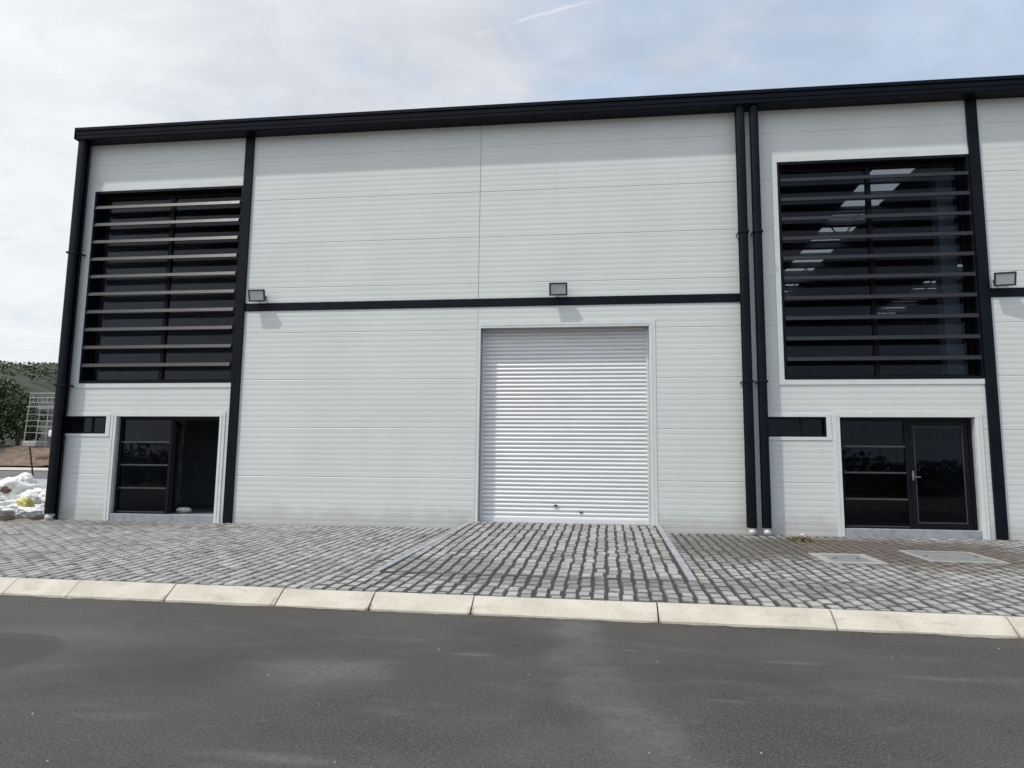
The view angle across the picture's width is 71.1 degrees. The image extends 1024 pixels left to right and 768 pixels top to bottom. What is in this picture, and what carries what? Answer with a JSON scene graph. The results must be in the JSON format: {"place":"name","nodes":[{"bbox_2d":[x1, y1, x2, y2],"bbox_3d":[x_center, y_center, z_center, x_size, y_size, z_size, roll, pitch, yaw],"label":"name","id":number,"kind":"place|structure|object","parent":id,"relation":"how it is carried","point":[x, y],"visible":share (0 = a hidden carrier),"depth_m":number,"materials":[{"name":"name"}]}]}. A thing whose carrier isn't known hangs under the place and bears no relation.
{"place":"outdoors","nodes":[
{"label":"outdoors","id":0,"kind":"place"},
{"bbox_2d":[0,478,46,488],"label":"concrete yard","id":1,"kind":"structure","parent":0,"point":[43,482],"depth_m":43.05,"materials":[{"name":"grey concrete"}]},
{"bbox_2d":[0,471,47,478],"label":"road","id":2,"kind":"structure","parent":0,"point":[37,474],"depth_m":58.41,"materials":[{"name":"grey asphalt"}]},
{"bbox_2d":[0,445,49,467],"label":"embankment","id":3,"kind":"structure","parent":0,"point":[13,455],"depth_m":80.51,"materials":[{"name":"brown soil"}]},
{"bbox_2d":[0,433,6,445],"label":"broadleaf tree","id":4,"kind":"object","parent":3,"relation":"on","point":[3,439],"visible":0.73,"depth_m":86.05,"materials":[{"name":"green plant"}]},
{"bbox_2d":[0,378,29,442],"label":"broadleaf tree","id":5,"kind":"object","parent":3,"relation":"on","point":[6,387],"visible":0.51,"depth_m":87.12,"materials":[{"name":"green plant"}]},
{"bbox_2d":[0,391,50,445],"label":"broadleaf tree","id":6,"kind":"object","parent":3,"relation":"on","point":[17,404],"visible":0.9,"depth_m":85.42,"materials":[{"name":"green plant"}]},
{"bbox_2d":[22,393,54,447],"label":"scaffold frame","id":7,"kind":"object","parent":3,"relation":"on","point":[35,443],"visible":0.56,"depth_m":77.99,"materials":[{"name":"metal"}]},
{"bbox_2d":[0,365,57,445],"bbox_3d":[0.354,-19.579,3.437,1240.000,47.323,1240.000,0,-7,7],"label":"hills","id":8,"kind":"structure","parent":0,"point":[44,385],"depth_m":184.78,"materials":[{"name":"green plant"}]},
{"bbox_2d":[0,360,57,383],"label":"scrub","id":9,"kind":"object","parent":8,"relation":"on","point":[6,366],"visible":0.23,"depth_m":226.86,"materials":[{"name":"green plant"}]},
{"bbox_2d":[0,466,656,604],"bbox_3d":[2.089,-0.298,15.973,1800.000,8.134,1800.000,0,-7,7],"label":"ground","id":10,"kind":"structure","parent":0,"point":[20,520],"depth_m":69.86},
{"bbox_2d":[0,500,23,520],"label":"plastic sack","id":11,"kind":"object","parent":10,"relation":"on","point":[7,510],"visible":0.5,"depth_m":17.27,"materials":[{"name":"white plastic"}]},
{"bbox_2d":[0,472,43,500],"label":"plastic sack","id":12,"kind":"object","parent":11,"relation":"on","point":[10,487],"visible":0.73,"depth_m":17.67,"materials":[{"name":"white plastic"}]},
{"bbox_2d":[0,467,47,469],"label":"kerb","id":13,"kind":"structure","parent":10,"relation":"on","point":[9,468],"depth_m":70.93,"materials":[{"name":"concrete"}]},
{"bbox_2d":[12,504,45,520],"bbox_3d":[-11.633,3.139,17.448,0.946,0.445,0.811,-5,-9,36],"label":"plastic sack","id":14,"kind":"object","parent":10,"relation":"on","point":[33,512],"visible":0.68,"depth_m":17.18,"materials":[{"name":"white plastic"}]},
{"bbox_2d":[15,497,32,506],"bbox_3d":[-11.821,2.885,17.360,0.448,0.314,0.399,0,-7,7],"label":"plastic sack","id":15,"kind":"object","parent":14,"relation":"on","point":[24,501],"visible":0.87,"depth_m":17.24,"materials":[{"name":"yellow plastic"}]},
{"bbox_2d":[14,488,45,503],"bbox_3d":[-11.889,2.850,17.826,0.847,0.526,0.858,0,-7,7],"label":"plastic sack","id":16,"kind":"object","parent":14,"relation":"on","point":[33,494],"visible":0.47,"depth_m":17.58,"materials":[{"name":"white plastic"}]},
{"bbox_2d":[39,492,45,505],"bbox_3d":[-11.533,2.886,17.928,0.947,0.489,0.778,0,-7,7],"label":"plastic sack","id":17,"kind":"object","parent":14,"relation":"on","point":[42,495],"visible":0.13,"depth_m":17.59,"materials":[{"name":"white plastic"}]},
{"bbox_2d":[29,447,33,475],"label":"leaning post","id":18,"kind":"object","parent":10,"relation":"on","point":[31,461],"visible":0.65,"depth_m":54.92,"materials":[{"name":"grey metal"}]},
{"bbox_2d":[0,577,1023,637],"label":"kerb","id":19,"kind":"structure","parent":10,"relation":"on","point":[985,626],"depth_m":8.14,"materials":[{"name":"concrete"}]},
{"bbox_2d":[0,595,1023,767],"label":"road","id":20,"kind":"structure","parent":0,"point":[143,684],"depth_m":5.28,"materials":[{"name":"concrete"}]},
{"bbox_2d":[0,0,1023,364],"label":"sky","id":21,"kind":"structure","parent":0,"point":[66,65],"materials":[{"name":"white"}]},
{"bbox_2d":[0,519,1023,616],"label":"pavement","id":22,"kind":"structure","parent":0,"point":[563,594],"depth_m":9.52,"materials":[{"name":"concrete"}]},
{"bbox_2d":[373,521,474,571],"bbox_3d":[-1.392,2.889,13.009,0.105,0.439,5.990,-1,-7,10],"label":"driveway edging","id":23,"kind":"object","parent":22,"relation":"on","point":[397,560],"visible":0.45,"depth_m":11.73,"materials":[{"name":"grey concrete"}]},
{"bbox_2d":[44,75,1023,540],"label":"industrial building","id":24,"kind":"structure","parent":22,"relation":"on","point":[794,311],"depth_m":16.52,"materials":[{"name":"metal"}]},
{"bbox_2d":[65,416,105,433],"bbox_3d":[-10.370,1.004,17.518,1.080,0.426,0.154,0,-7,7],"label":"slot window","id":25,"kind":"structure","parent":24,"relation":"in","point":[69,418],"depth_m":17.49,"materials":[{"name":"black metal"}]},
{"bbox_2d":[79,185,242,382],"bbox_3d":[-8.608,-2.444,17.778,4.020,4.917,0.420,0,-7,7],"label":"louvred window","id":26,"kind":"structure","parent":24,"relation":"in","point":[90,329],"depth_m":17.75,"materials":[{"name":"black metal"}]},
{"bbox_2d":[113,417,219,513],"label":"entrance door","id":27,"kind":"structure","parent":24,"relation":"in","point":[173,470],"depth_m":17.30,"materials":[{"name":"black metal"}]},
{"bbox_2d":[176,507,192,513],"bbox_3d":[-7.977,3.071,17.423,0.352,0.162,0.288,0,-7,7],"label":"crumpled bag","id":28,"kind":"object","parent":24,"relation":"on","point":[183,510],"visible":1,"depth_m":17.34,"materials":[{"name":"plastic"}]},
{"bbox_2d":[248,289,265,301],"bbox_3d":[-6.054,-2.089,17.123,0.410,0.284,0.302,0,-7,7],"label":"floodlight","id":29,"kind":"object","parent":24,"relation":"attached to","point":[256,295],"visible":1,"depth_m":17.01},
{"bbox_2d":[549,282,566,295],"bbox_3d":[1.052,-2.119,16.193,0.410,0.284,0.302,0,-7,7],"label":"floodlight","id":30,"kind":"object","parent":24,"relation":"attached to","point":[558,289],"visible":1,"depth_m":16.09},
{"bbox_2d":[479,328,650,523],"bbox_3d":[1.178,0.882,16.221,3.793,4.445,0.088,0,-7,7],"label":"roller door","id":31,"kind":"structure","parent":24,"relation":"in","point":[565,412],"depth_m":16.21,"materials":[{"name":"white metal"}]},
{"bbox_2d":[768,417,826,436],"bbox_3d":[6.080,0.924,15.365,1.220,0.426,0.154,0,-7,7],"label":"slot window","id":32,"kind":"structure","parent":24,"relation":"in","point":[800,418],"depth_m":15.29,"materials":[{"name":"black metal"}]},
{"bbox_2d":[777,154,984,379],"bbox_3d":[7.911,-2.525,15.616,4.020,4.917,0.420,0,-7,7],"label":"louvred window","id":33,"kind":"structure","parent":24,"relation":"in","point":[960,161],"depth_m":15.49,"materials":[{"name":"black metal"}]},
{"bbox_2d":[840,418,977,529],"bbox_3d":[8.272,1.865,15.031,2.639,2.309,0.125,0,-7,7],"label":"entrance door","id":34,"kind":"structure","parent":24,"relation":"in","point":[908,424],"depth_m":14.98,"materials":[{"name":"black metal"}]},
{"bbox_2d":[993,271,1016,286],"bbox_3d":[10.255,-2.171,14.975,0.417,0.284,0.329,0,-7,7],"label":"floodlight","id":35,"kind":"object","parent":24,"relation":"attached to","point":[1005,278],"visible":1,"depth_m":14.88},
{"bbox_2d":[381,521,687,581],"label":"driveway blocks","id":36,"kind":"structure","parent":22,"relation":"on","point":[575,571],"depth_m":11.72,"materials":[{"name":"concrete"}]},
{"bbox_2d":[656,525,696,581],"bbox_3d":[2.772,2.869,12.464,0.105,0.439,5.981,0,-7,7],"label":"driveway edging","id":37,"kind":"object","parent":22,"relation":"on","point":[686,571],"visible":0.49,"depth_m":11.26,"materials":[{"name":"grey concrete"}]},
{"bbox_2d":[775,536,824,544],"bbox_3d":[5.691,3.042,14.005,1.249,0.116,1.256,4,-8,-23],"label":"weed tuft","id":38,"kind":"object","parent":22,"relation":"on","point":[806,539],"visible":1,"depth_m":13.98,"materials":[{"name":"plant"}]},
{"bbox_2d":[808,553,888,564],"bbox_3d":[5.457,2.869,11.689,0.920,0.094,1.110,0,-7,7],"label":"inspection cover","id":39,"kind":"object","parent":22,"relation":"on","point":[841,558],"visible":0.73,"depth_m":11.63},
{"bbox_2d":[898,550,1010,563],"bbox_3d":[7.348,2.913,11.994,1.190,0.101,1.310,0,-7,7],"label":"inspection cover","id":40,"kind":"object","parent":22,"relation":"on","point":[948,556],"visible":0.6,"depth_m":11.95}
]}

